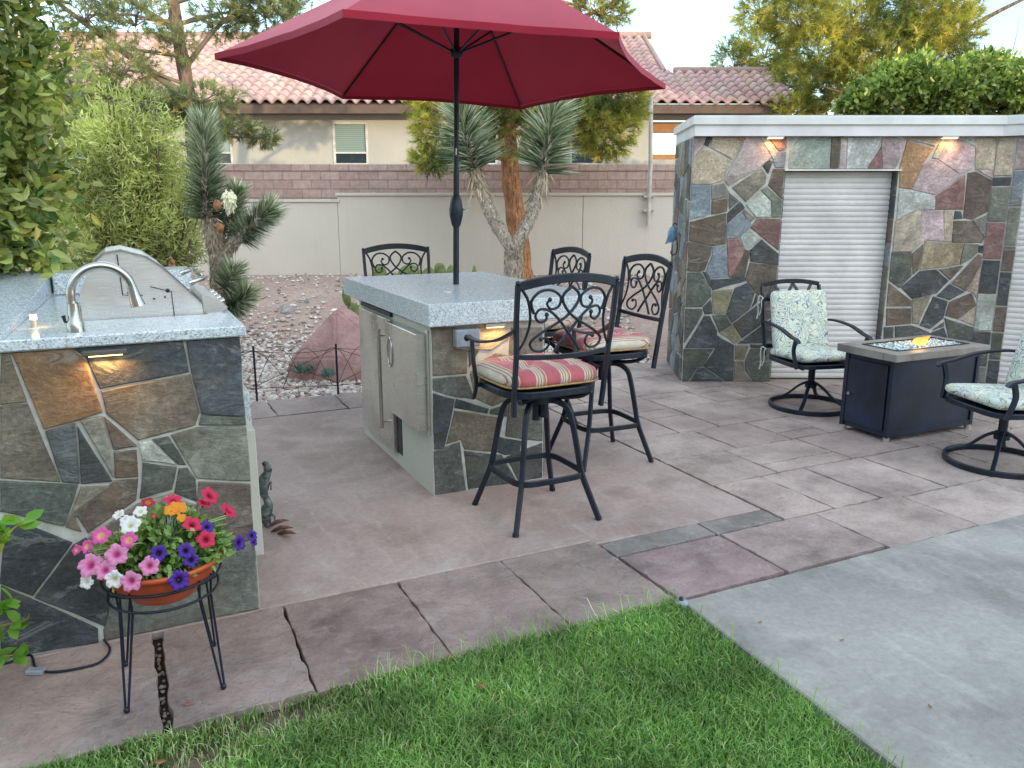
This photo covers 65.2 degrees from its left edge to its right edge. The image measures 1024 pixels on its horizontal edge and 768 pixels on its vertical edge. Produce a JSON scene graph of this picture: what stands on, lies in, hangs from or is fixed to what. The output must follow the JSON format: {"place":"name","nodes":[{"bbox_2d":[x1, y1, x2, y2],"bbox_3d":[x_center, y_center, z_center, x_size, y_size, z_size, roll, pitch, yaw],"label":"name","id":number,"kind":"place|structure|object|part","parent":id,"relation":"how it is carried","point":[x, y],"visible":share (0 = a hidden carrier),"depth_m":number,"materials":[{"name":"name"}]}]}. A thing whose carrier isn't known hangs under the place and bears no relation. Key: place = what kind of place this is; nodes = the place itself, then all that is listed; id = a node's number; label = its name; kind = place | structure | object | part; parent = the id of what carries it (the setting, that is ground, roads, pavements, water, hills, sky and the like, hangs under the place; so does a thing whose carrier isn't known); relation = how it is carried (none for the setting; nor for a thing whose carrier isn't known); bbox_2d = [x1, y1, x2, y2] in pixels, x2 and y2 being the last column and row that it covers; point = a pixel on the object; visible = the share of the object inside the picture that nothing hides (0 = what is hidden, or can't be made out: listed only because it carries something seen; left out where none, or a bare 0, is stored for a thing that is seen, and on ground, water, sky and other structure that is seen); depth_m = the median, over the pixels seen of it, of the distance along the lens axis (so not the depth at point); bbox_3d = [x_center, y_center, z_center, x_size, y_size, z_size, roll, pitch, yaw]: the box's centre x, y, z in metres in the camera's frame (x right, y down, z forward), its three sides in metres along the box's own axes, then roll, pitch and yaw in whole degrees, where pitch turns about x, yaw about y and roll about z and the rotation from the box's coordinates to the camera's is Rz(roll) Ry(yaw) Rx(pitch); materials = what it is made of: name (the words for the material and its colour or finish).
{"place":"outdoors","nodes":[
{"label":"outdoors","id":0,"kind":"place"},
{"bbox_2d":[6,407,760,662],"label":"patio slab","id":1,"kind":"structure","parent":0,"point":[356,507],"depth_m":4.21,"materials":[{"name":"concrete"}]},
{"bbox_2d":[0,261,263,660],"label":"outdoor kitchen counter","id":2,"kind":"object","parent":1,"relation":"on","point":[102,422],"visible":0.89,"depth_m":2.86,"materials":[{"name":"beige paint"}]},
{"bbox_2d":[80,245,226,320],"bbox_3d":[-1.533,-0.444,3.416,0.545,0.294,0.630,-6,14,-25],"label":"barbecue grill","id":3,"kind":"object","parent":2,"relation":"on","point":[163,291],"visible":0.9,"depth_m":3.13,"materials":[{"name":"silver metal"}]},
{"bbox_2d":[168,257,174,266],"bbox_3d":[-2.208,-0.213,5.283,0.085,1.244,0.048,0,13,0],"label":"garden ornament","id":4,"kind":"object","parent":2,"relation":"on","point":[172,262],"visible":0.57,"depth_m":5.14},
{"bbox_2d":[259,461,275,527],"bbox_3d":[-1.221,0.549,3.960,0.090,0.353,0.058,7,14,28],"label":"metal lizard","id":5,"kind":"object","parent":1,"relation":"on","point":[267,505],"visible":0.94,"depth_m":3.94},
{"bbox_2d":[267,519,287,526],"bbox_3d":[-1.172,0.689,3.998,0.111,0.031,0.028,-16,18,-22],"label":"dry pod","id":6,"kind":"object","parent":1,"relation":"on","point":[277,521],"visible":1,"depth_m":3.99,"materials":[{"name":"brown plant"}]},
{"bbox_2d":[271,526,292,531],"bbox_3d":[-1.130,0.706,3.923,0.111,0.032,0.028,-11,13,-3],"label":"dry pod","id":7,"kind":"object","parent":1,"relation":"on","point":[278,528],"visible":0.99,"depth_m":3.91,"materials":[{"name":"brown plant"}]},
{"bbox_2d":[277,529,295,534],"bbox_3d":[-1.093,0.717,3.874,0.111,0.031,0.028,-6,10,22],"label":"dry pod","id":8,"kind":"object","parent":1,"relation":"on","point":[282,532],"visible":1,"depth_m":3.86,"materials":[{"name":"brown plant"}]},
{"bbox_2d":[362,243,430,275],"bbox_3d":[-0.789,-0.421,6.147,0.632,1.276,0.604,-6,14,-25],"label":"bar stool","id":9,"kind":"object","parent":1,"relation":"on","point":[424,249],"visible":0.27,"depth_m":6.27,"materials":[{"name":"black metal"}]},
{"bbox_2d":[343,272,602,495],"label":"bar island","id":10,"kind":"structure","parent":1,"relation":"on","point":[429,423],"depth_m":4.48,"materials":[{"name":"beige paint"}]},
{"bbox_3d":[-0.895,-0.041,5.143,0.083,0.830,0.690,-6,14,-25],"label":"fridge door","id":11,"kind":"part","parent":10,"relation":"part of","materials":[{"name":"metal"}]},
{"bbox_3d":[-0.609,-0.056,4.552,0.070,0.540,0.550,-6,14,-25],"label":"access door","id":12,"kind":"part","parent":10,"relation":"part of","materials":[{"name":"metal"}]},
{"bbox_2d":[214,0,665,284],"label":"patio umbrella","id":13,"kind":"object","parent":10,"relation":"in","point":[518,54],"visible":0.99,"depth_m":5.17,"materials":[{"name":"red fabric"}]},
{"bbox_2d":[464,272,619,536],"bbox_3d":[0.141,0.061,4.018,0.632,1.276,0.604,-6,14,-26],"label":"bar stool","id":14,"kind":"object","parent":1,"relation":"on","point":[537,382],"visible":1,"depth_m":3.87,"materials":[{"name":"black metal"}]},
{"bbox_2d":[545,246,591,423],"bbox_3d":[0.187,-0.344,5.808,0.604,1.276,0.551,-6,14,-25],"label":"bar stool","id":15,"kind":"object","parent":1,"relation":"on","point":[567,322],"visible":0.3,"depth_m":5.74,"materials":[{"name":"black metal"}]},
{"bbox_2d":[550,254,672,471],"bbox_3d":[0.595,-0.162,5.001,0.604,1.276,0.551,-5,14,-22],"label":"bar stool","id":16,"kind":"object","parent":1,"relation":"on","point":[628,344],"visible":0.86,"depth_m":4.91,"materials":[{"name":"black metal"}]},
{"bbox_2d":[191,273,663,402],"bbox_3d":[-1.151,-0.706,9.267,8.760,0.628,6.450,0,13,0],"label":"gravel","id":17,"kind":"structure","parent":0,"point":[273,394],"depth_m":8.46,"materials":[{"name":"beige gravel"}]},
{"bbox_2d":[27,76,208,294],"bbox_3d":[-3.896,-1.594,7.894,2.027,2.717,1.593,0,13,0],"label":"feathery bush","id":18,"kind":"object","parent":17,"relation":"on","point":[126,209],"visible":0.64,"depth_m":7.63,"materials":[{"name":"green plant"}]},
{"bbox_2d":[178,102,289,320],"bbox_3d":[-2.391,-1.138,6.897,0.932,2.466,0.637,6,14,24],"label":"joshua tree","id":19,"kind":"object","parent":17,"relation":"on","point":[233,288],"visible":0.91,"depth_m":6.81,"materials":[{"name":"green plant"}]},
{"bbox_2d":[213,199,221,211],"bbox_3d":[-2.438,-1.487,6.665,0.073,0.102,0.144,0,13,0],"label":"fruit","id":20,"kind":"object","parent":19,"relation":"attached to","point":[216,204],"visible":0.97,"depth_m":6.60,"materials":[{"name":"orange plant"}]},
{"bbox_2d":[216,222,224,233],"bbox_3d":[-2.429,-1.308,6.706,0.068,0.100,0.143,0,13,0],"label":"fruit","id":21,"kind":"object","parent":19,"relation":"attached to","point":[220,227],"visible":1,"depth_m":6.64,"materials":[{"name":"orange plant"}]},
{"bbox_2d":[279,305,296,314],"bbox_3d":[-2.259,-0.745,8.037,0.177,0.090,0.130,0,13,0],"label":"rock","id":22,"kind":"object","parent":17,"relation":"on","point":[285,309],"visible":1,"depth_m":8.02,"materials":[{"name":"white stone"}]},
{"bbox_2d":[241,344,360,400],"bbox_3d":[-1.869,-0.096,6.746,2.661,0.470,0.134,-4,13,-17],"label":"wire edging","id":23,"kind":"object","parent":17,"relation":"on","point":[253,351],"visible":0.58,"depth_m":6.75,"materials":[{"name":"metal"}]},
{"bbox_2d":[291,359,313,373],"bbox_3d":[-1.957,-0.162,7.460,0.204,0.133,0.210,10,16,37],"label":"agave","id":24,"kind":"object","parent":17,"relation":"on","point":[308,369],"visible":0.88,"depth_m":7.45,"materials":[{"name":"green plant"}]},
{"bbox_2d":[296,295,320,302],"bbox_3d":[-2.225,-0.918,8.670,0.319,0.079,0.086,-10,16,-38],"label":"rock","id":25,"kind":"object","parent":17,"relation":"on","point":[306,300],"visible":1,"depth_m":8.63,"materials":[{"name":"grey stone"}]},
{"bbox_2d":[287,307,361,382],"bbox_3d":[-1.600,-0.393,7.771,1.108,0.697,0.761,0,13,0],"label":"boulder","id":26,"kind":"object","parent":17,"relation":"on","point":[339,327],"visible":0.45,"depth_m":7.53,"materials":[{"name":"pink stone"}]},
{"bbox_2d":[318,367,335,377],"bbox_3d":[-1.690,-0.112,7.303,0.169,0.110,0.148,0,13,0],"label":"agave","id":27,"kind":"object","parent":17,"relation":"on","point":[329,371],"visible":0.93,"depth_m":7.31,"materials":[{"name":"green plant"}]},
{"bbox_2d":[342,288,358,314],"bbox_3d":[-1.496,-0.632,8.280,0.502,0.739,0.098,0,13,0],"label":"prickly pear","id":28,"kind":"object","parent":17,"relation":"on","point":[352,306],"visible":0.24,"depth_m":8.22,"materials":[{"name":"green plant"}]},
{"bbox_2d":[373,265,434,275],"bbox_3d":[-1.349,-1.253,9.962,0.808,0.468,0.125,1,13,3],"label":"prickly pear","id":29,"kind":"object","parent":17,"relation":"on","point":[406,270],"visible":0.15,"depth_m":9.92,"materials":[{"name":"green plant"}]},
{"bbox_2d":[434,263,475,272],"bbox_3d":[-0.710,-1.307,9.972,0.531,0.409,0.071,0,13,2],"label":"prickly pear","id":30,"kind":"object","parent":17,"relation":"on","point":[439,268],"visible":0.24,"depth_m":9.93,"materials":[{"name":"green plant"}]},
{"bbox_2d":[15,594,894,767],"bbox_3d":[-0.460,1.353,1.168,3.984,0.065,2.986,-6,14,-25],"label":"grass","id":31,"kind":"structure","parent":0,"point":[561,696],"depth_m":2.51,"materials":[{"name":"green plant"}]},
{"bbox_2d":[154,760,165,763],"bbox_3d":[-1.015,1.087,2.306,0.040,0.005,0.016,-2,13,-10],"label":"fallen leaf","id":32,"kind":"object","parent":31,"relation":"on","point":[160,761],"visible":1,"depth_m":2.31,"materials":[{"name":"orange plant"}]},
{"bbox_2d":[315,583,903,767],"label":"grass wisps","id":33,"kind":"object","parent":31,"relation":"on","point":[663,597],"depth_m":2.86,"materials":[{"name":"green plant"}]},
{"bbox_2d":[674,597,687,609],"bbox_3d":[0.684,0.885,3.239,0.060,0.044,0.060,0,13,0],"label":"sprinkler head","id":34,"kind":"object","parent":31,"relation":"on","point":[681,600],"visible":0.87,"depth_m":3.22},
{"bbox_2d":[0,361,1023,767],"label":"patio pavers","id":35,"kind":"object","parent":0,"point":[820,491],"visible":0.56,"depth_m":3.56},
{"bbox_2d":[0,509,43,667],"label":"leafy plant","id":36,"kind":"object","parent":35,"relation":"on","point":[17,625],"visible":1,"depth_m":2.49,"materials":[{"name":"green plant"}]},
{"bbox_2d":[25,667,45,675],"bbox_3d":[-1.637,0.987,2.749,0.060,0.019,0.030,0,13,0],"label":"cable connector","id":37,"kind":"object","parent":35,"relation":"on","point":[34,671],"visible":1,"depth_m":2.74,"materials":[{"name":"white plastic"}]},
{"bbox_2d":[4,639,110,672],"bbox_3d":[-1.633,0.977,2.804,0.412,0.009,0.176,-6,14,-23],"label":"black cable","id":38,"kind":"object","parent":35,"relation":"on","point":[72,669],"visible":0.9,"depth_m":2.79,"materials":[{"name":"black rubber"}]},
{"bbox_2d":[99,562,226,713],"bbox_3d":[-1.155,0.807,2.685,0.373,0.400,0.373,-6,14,-25],"label":"plant stand","id":39,"kind":"object","parent":35,"relation":"on","point":[212,643],"visible":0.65,"depth_m":2.57,"materials":[{"name":"black metal"}]},
{"bbox_2d":[71,487,256,605],"bbox_3d":[-1.154,0.542,2.616,0.435,0.320,0.470,4,13,18],"label":"flower bowl","id":40,"kind":"object","parent":39,"relation":"on","point":[175,544],"visible":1,"depth_m":2.52,"materials":[{"name":"ceramic"}]},
{"bbox_2d":[756,279,872,416],"bbox_3d":[2.349,-0.308,6.299,0.650,0.976,0.728,-3,13,-12],"label":"swivel patio chair","id":41,"kind":"object","parent":35,"relation":"on","point":[798,323],"visible":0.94,"depth_m":6.38,"materials":[{"name":"fabric"}]},
{"bbox_2d":[667,114,1023,383],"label":"slate shed","id":42,"kind":"structure","parent":35,"relation":"on","point":[877,227],"depth_m":6.98,"materials":[{"name":"tile"}]},
{"bbox_2d":[665,223,677,254],"bbox_3d":[1.476,-1.338,7.387,0.121,0.300,0.060,0,13,0],"label":"hanging ornament","id":43,"kind":"object","parent":42,"relation":"hanging from","point":[672,234],"visible":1,"depth_m":7.36,"materials":[{"name":"blue glass"}]},
{"bbox_2d":[837,335,990,442],"bbox_3d":[2.815,-0.006,5.668,0.915,0.671,0.500,-6,14,-24],"label":"fire table","id":44,"kind":"object","parent":35,"relation":"on","point":[892,387],"visible":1,"depth_m":5.49,"materials":[{"name":"black metal"}]},
{"bbox_2d":[844,357,888,431],"bbox_3d":[2.425,0.069,5.506,0.041,0.455,0.325,-6,14,-24],"label":"door","id":45,"kind":"structure","parent":44,"relation":"in","point":[867,381],"depth_m":5.50,"materials":[{"name":"black metal"}]},
{"bbox_2d":[935,328,1023,479],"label":"swivel patio chair","id":46,"kind":"object","parent":35,"relation":"on","point":[1003,404],"visible":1,"depth_m":4.89,"materials":[{"name":"fabric"}]},
{"bbox_2d":[1,0,1023,153],"label":"sky","id":47,"kind":"structure","parent":0,"point":[685,33],"materials":[{"name":"white"}]},
{"bbox_2d":[53,275,1011,397],"bbox_3d":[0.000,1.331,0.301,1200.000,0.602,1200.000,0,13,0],"label":"ground","id":48,"kind":"structure","parent":0,"point":[647,328],"depth_m":10.25,"materials":[{"name":"gravel"}]},
{"bbox_2d":[0,0,111,279],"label":"laurel hedge","id":49,"kind":"object","parent":48,"relation":"on","point":[34,197],"visible":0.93,"depth_m":3.99,"materials":[{"name":"green plant"}]},
{"bbox_2d":[40,0,321,163],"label":"pine tree","id":50,"kind":"object","parent":48,"relation":"on","point":[177,97],"visible":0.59,"depth_m":12.14,"materials":[{"name":"green plant"}]},
{"bbox_2d":[25,164,674,198],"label":"block wall","id":51,"kind":"structure","parent":48,"relation":"on","point":[307,181],"depth_m":12.55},
{"bbox_2d":[4,31,800,163],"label":"tiled roof house","id":52,"kind":"structure","parent":48,"relation":"on","point":[316,125],"depth_m":18.24,"materials":[{"name":"ceramic"}]},
{"bbox_2d":[184,122,233,163],"bbox_3d":[-6.915,-5.479,18.256,1.068,0.950,0.070,0,13,0],"label":"window","id":53,"kind":"structure","parent":52,"relation":"in","point":[229,158],"depth_m":18.29,"materials":[{"name":"clear glass"}]},
{"bbox_2d":[332,122,368,163],"bbox_3d":[-3.680,-5.479,18.256,0.798,0.950,0.070,0,13,0],"label":"window","id":54,"kind":"structure","parent":52,"relation":"in","point":[350,139],"depth_m":18.26,"materials":[{"name":"clear glass"}]},
{"bbox_2d":[436,122,497,163],"bbox_3d":[-1.040,-5.479,18.256,1.418,0.950,0.070,0,13,0],"label":"window","id":55,"kind":"structure","parent":52,"relation":"in","point":[495,161],"depth_m":18.27,"materials":[{"name":"clear glass"}]},
{"bbox_2d":[570,131,605,163],"bbox_3d":[1.725,-5.479,18.256,0.808,0.950,0.070,0,13,0],"label":"window","id":56,"kind":"structure","parent":52,"relation":"in","point":[580,159],"depth_m":18.33,"materials":[{"name":"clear glass"}]},
{"bbox_2d":[429,98,587,278],"bbox_3d":[-0.048,-2.517,10.170,2.039,2.826,1.187,0,13,0],"label":"joshua tree","id":57,"kind":"object","parent":48,"relation":"on","point":[545,148],"visible":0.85,"depth_m":10.02,"materials":[{"name":"green plant"}]},
{"bbox_2d":[19,193,1023,274],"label":"garden wall","id":58,"kind":"structure","parent":48,"relation":"on","point":[608,231],"depth_m":12.30,"materials":[{"name":"paint"}]},
{"bbox_2d":[643,96,654,224],"bbox_3d":[2.075,-3.337,12.004,0.160,1.871,0.111,0,13,0],"label":"drain pipe","id":59,"kind":"object","parent":58,"relation":"attached to","point":[649,187],"visible":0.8,"depth_m":11.98,"materials":[{"name":"metal"}]},
{"bbox_2d":[399,0,656,279],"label":"pine tree","id":60,"kind":"object","parent":48,"relation":"on","point":[616,115],"visible":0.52,"depth_m":10.90,"materials":[{"name":"green plant"}]},
{"bbox_2d":[708,14,862,114],"bbox_3d":[6.512,-6.125,19.132,3.321,5.864,4.855,0,13,0],"label":"pine tree","id":61,"kind":"object","parent":48,"relation":"on","point":[809,100],"visible":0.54,"depth_m":18.85,"materials":[{"name":"green plant"}]},
{"bbox_2d":[723,0,1023,93],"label":"pine tree","id":62,"kind":"object","parent":48,"relation":"on","point":[911,26],"visible":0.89,"depth_m":15.76,"materials":[{"name":"green plant"}]},
{"bbox_2d":[830,42,986,114],"bbox_3d":[5.716,-3.276,11.928,2.126,3.305,1.740,0,13,0],"label":"citrus tree","id":63,"kind":"object","parent":48,"relation":"on","point":[906,84],"visible":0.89,"depth_m":11.28,"materials":[{"name":"green plant"}]},
{"bbox_2d":[929,45,1023,273],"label":"citrus tree","id":64,"kind":"object","parent":48,"relation":"on","point":[1001,75],"visible":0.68,"depth_m":11.29,"materials":[{"name":"green plant"}]},
{"bbox_2d":[963,21,1018,53],"bbox_3d":[8.933,-4.246,14.150,2.515,4.205,1.698,3,13,13],"label":"bare tree","id":65,"kind":"object","parent":48,"relation":"on","point":[1014,42],"visible":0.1,"depth_m":13.94,"materials":[{"name":"brown wood"}]},
{"bbox_2d":[95,368,999,759],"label":"joint sand","id":66,"kind":"structure","parent":0,"point":[165,694],"depth_m":2.73,"materials":[{"name":"black sand"}]},
{"bbox_2d":[687,514,1023,767],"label":"concrete deck","id":67,"kind":"structure","parent":0,"point":[935,623],"depth_m":2.96,"materials":[{"name":"grey concrete"}]}
]}

